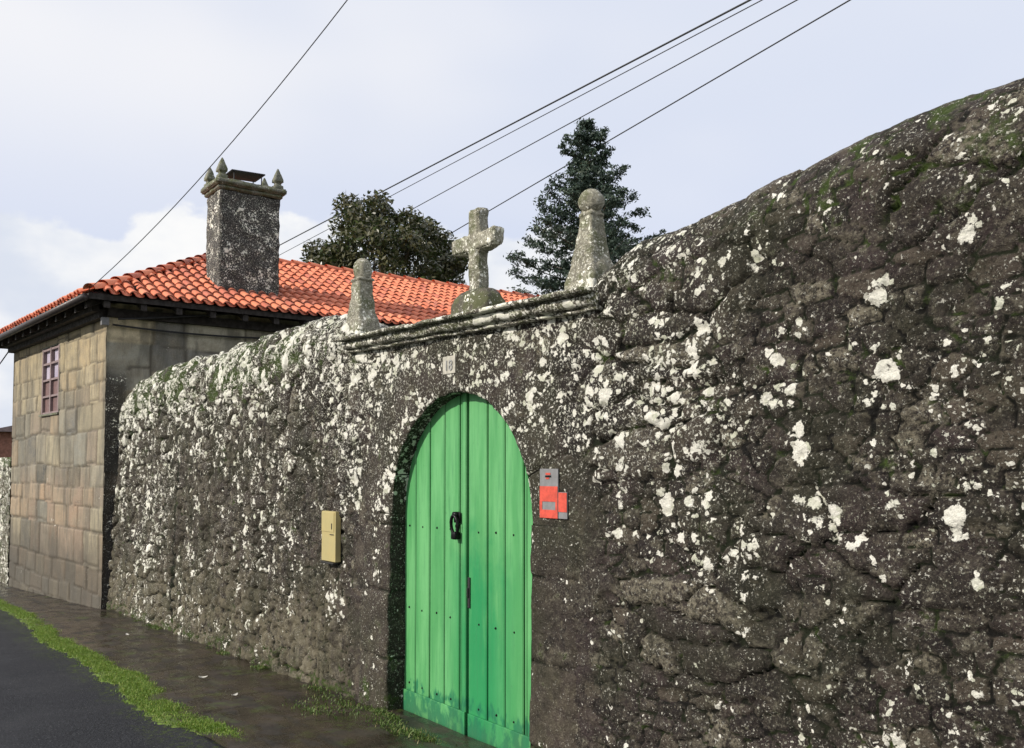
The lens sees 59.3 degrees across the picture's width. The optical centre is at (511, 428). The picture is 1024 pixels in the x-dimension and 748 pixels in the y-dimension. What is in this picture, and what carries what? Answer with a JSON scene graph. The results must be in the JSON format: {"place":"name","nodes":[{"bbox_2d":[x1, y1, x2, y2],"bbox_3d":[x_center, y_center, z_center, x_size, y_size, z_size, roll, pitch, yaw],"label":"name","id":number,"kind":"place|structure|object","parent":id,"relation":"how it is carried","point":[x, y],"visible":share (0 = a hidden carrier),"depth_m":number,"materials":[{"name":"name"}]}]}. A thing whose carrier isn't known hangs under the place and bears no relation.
{"place":"outdoors","nodes":[
{"label":"outdoors","id":0,"kind":"place"},
{"bbox_2d":[0,610,224,747],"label":"road","id":1,"kind":"structure","parent":0,"point":[51,698],"depth_m":6.47,"materials":[{"name":"grey asphalt"}]},
{"bbox_2d":[0,596,247,740],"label":"verge","id":2,"kind":"structure","parent":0,"point":[164,720],"depth_m":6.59,"materials":[{"name":"green plant"}]},
{"bbox_2d":[0,581,495,747],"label":"pavement","id":3,"kind":"structure","parent":0,"point":[259,712],"depth_m":6.86,"materials":[{"name":"stone"}]},
{"bbox_2d":[133,620,456,744],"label":"weeds","id":4,"kind":"object","parent":3,"relation":"on","point":[391,716],"visible":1,"depth_m":6.12,"materials":[{"name":"green plant"}]},
{"bbox_2d":[0,0,1023,427],"label":"sky","id":5,"kind":"structure","parent":0,"point":[111,111],"materials":[{"name":"white"}]},
{"bbox_2d":[280,0,750,244],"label":"overhead wire","id":6,"kind":"object","parent":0,"point":[695,28],"visible":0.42,"depth_m":32.72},
{"bbox_2d":[280,0,761,254],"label":"overhead wire","id":7,"kind":"object","parent":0,"point":[568,102],"visible":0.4,"depth_m":32.15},
{"bbox_2d":[413,0,797,208],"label":"overhead wire","id":8,"kind":"object","parent":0,"point":[622,94],"visible":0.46,"depth_m":30.20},
{"bbox_2d":[453,0,850,231],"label":"overhead wire","id":9,"kind":"object","parent":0,"point":[684,96],"visible":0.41,"depth_m":27.76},
{"bbox_3d":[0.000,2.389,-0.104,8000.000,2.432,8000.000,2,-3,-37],"label":"ground","id":10,"kind":"structure","parent":0,"visible":0},
{"bbox_2d":[0,457,10,584],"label":"garden wall","id":11,"kind":"structure","parent":10,"relation":"on","point":[5,481],"depth_m":16.80,"materials":[{"name":"grey stone"}]},
{"bbox_2d":[0,426,11,457],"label":"brick house","id":12,"kind":"structure","parent":10,"relation":"on","point":[5,441],"depth_m":38.67,"materials":[{"name":"red brick"}]},
{"bbox_2d":[0,157,540,608],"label":"stone house","id":13,"kind":"structure","parent":10,"relation":"on","point":[86,361],"depth_m":13.74,"materials":[{"name":"brown stone"}]},
{"bbox_2d":[39,343,60,416],"bbox_3d":[-7.378,-0.773,14.502,0.170,1.130,1.050,2,-3,-42],"label":"window","id":14,"kind":"structure","parent":13,"relation":"in","point":[51,373],"depth_m":14.47,"materials":[{"name":"brown paint"}]},
{"bbox_2d":[88,0,347,291],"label":"overhead wire","id":15,"kind":"object","parent":13,"relation":"attached to","point":[228,145],"visible":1,"depth_m":9.45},
{"bbox_2d":[297,189,468,284],"bbox_3d":[-5.012,-2.317,34.416,7.381,13.159,7.634,1,-3,-16],"label":"magnolia tree","id":16,"kind":"object","parent":10,"relation":"on","point":[369,225],"visible":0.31,"depth_m":33.11,"materials":[{"name":"green plant"}]},
{"bbox_2d":[106,78,1023,747],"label":"stone wall","id":17,"kind":"structure","parent":10,"relation":"on","point":[772,432],"depth_m":3.96,"materials":[{"name":"grey stone"}]},
{"bbox_2d":[321,511,340,564],"bbox_3d":[-1.391,0.829,6.877,0.066,0.396,0.240,2,-3,-37],"label":"utility meter box","id":18,"kind":"object","parent":17,"relation":"attached to","point":[331,537],"visible":1,"depth_m":6.82,"materials":[{"name":"gold metal"}]},
{"bbox_2d":[346,258,379,333],"bbox_3d":[-1.155,-0.998,6.957,0.230,0.650,0.272,2,-3,-37],"label":"stone pinnacle","id":19,"kind":"object","parent":17,"relation":"on","point":[362,317],"visible":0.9,"depth_m":6.90,"materials":[{"name":"grey stone"}]},
{"bbox_2d":[443,355,455,374],"bbox_3d":[-0.398,-0.403,5.681,0.014,0.112,0.144,2,-3,-37],"label":"house number","id":20,"kind":"object","parent":17,"relation":"attached to","point":[449,364],"visible":1,"depth_m":5.67,"materials":[{"name":"white ceramic"}]},
{"bbox_2d":[403,393,532,747],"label":"arched door","id":21,"kind":"structure","parent":17,"relation":"attached to","point":[468,575],"depth_m":5.65,"materials":[{"name":"green paint"}]},
{"bbox_2d":[403,393,468,735],"bbox_3d":[-0.519,0.855,5.985,0.101,2.173,0.777,2,-3,-37],"label":"door leaf","id":22,"kind":"structure","parent":21,"relation":"in","point":[436,684],"depth_m":5.93,"materials":[{"name":"green paint"}]},
{"bbox_2d":[467,393,532,747],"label":"door leaf","id":23,"kind":"structure","parent":21,"relation":"in","point":[499,590],"depth_m":5.40,"materials":[{"name":"green paint"}]},
{"bbox_2d":[451,207,505,313],"bbox_3d":[-0.219,-1.036,5.711,0.251,0.720,0.475,2,-3,-37],"label":"stone cross","id":24,"kind":"object","parent":17,"relation":"on","point":[479,242],"visible":0.91,"depth_m":5.65,"materials":[{"name":"grey stone"}]},
{"bbox_2d":[539,469,567,518],"bbox_3d":[0.222,0.346,4.805,0.010,0.264,0.228,2,-3,-37],"label":"mailbox","id":25,"kind":"object","parent":17,"relation":"attached to","point":[553,502],"visible":1,"depth_m":4.81,"materials":[{"name":"red metal"}]},
{"bbox_2d":[564,188,613,289],"bbox_3d":[0.427,-1.002,4.843,0.228,0.584,0.237,2,-3,-37],"label":"stone pinnacle","id":26,"kind":"object","parent":17,"relation":"on","point":[591,263],"visible":0.69,"depth_m":4.79,"materials":[{"name":"grey stone"}]},
{"bbox_2d":[503,117,667,294],"bbox_3d":[1.575,-2.600,23.992,7.264,11.388,7.236,0,-3,9],"label":"conifer tree","id":27,"kind":"object","parent":10,"relation":"on","point":[589,166],"visible":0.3,"depth_m":23.53,"materials":[{"name":"green plant"}]}
]}

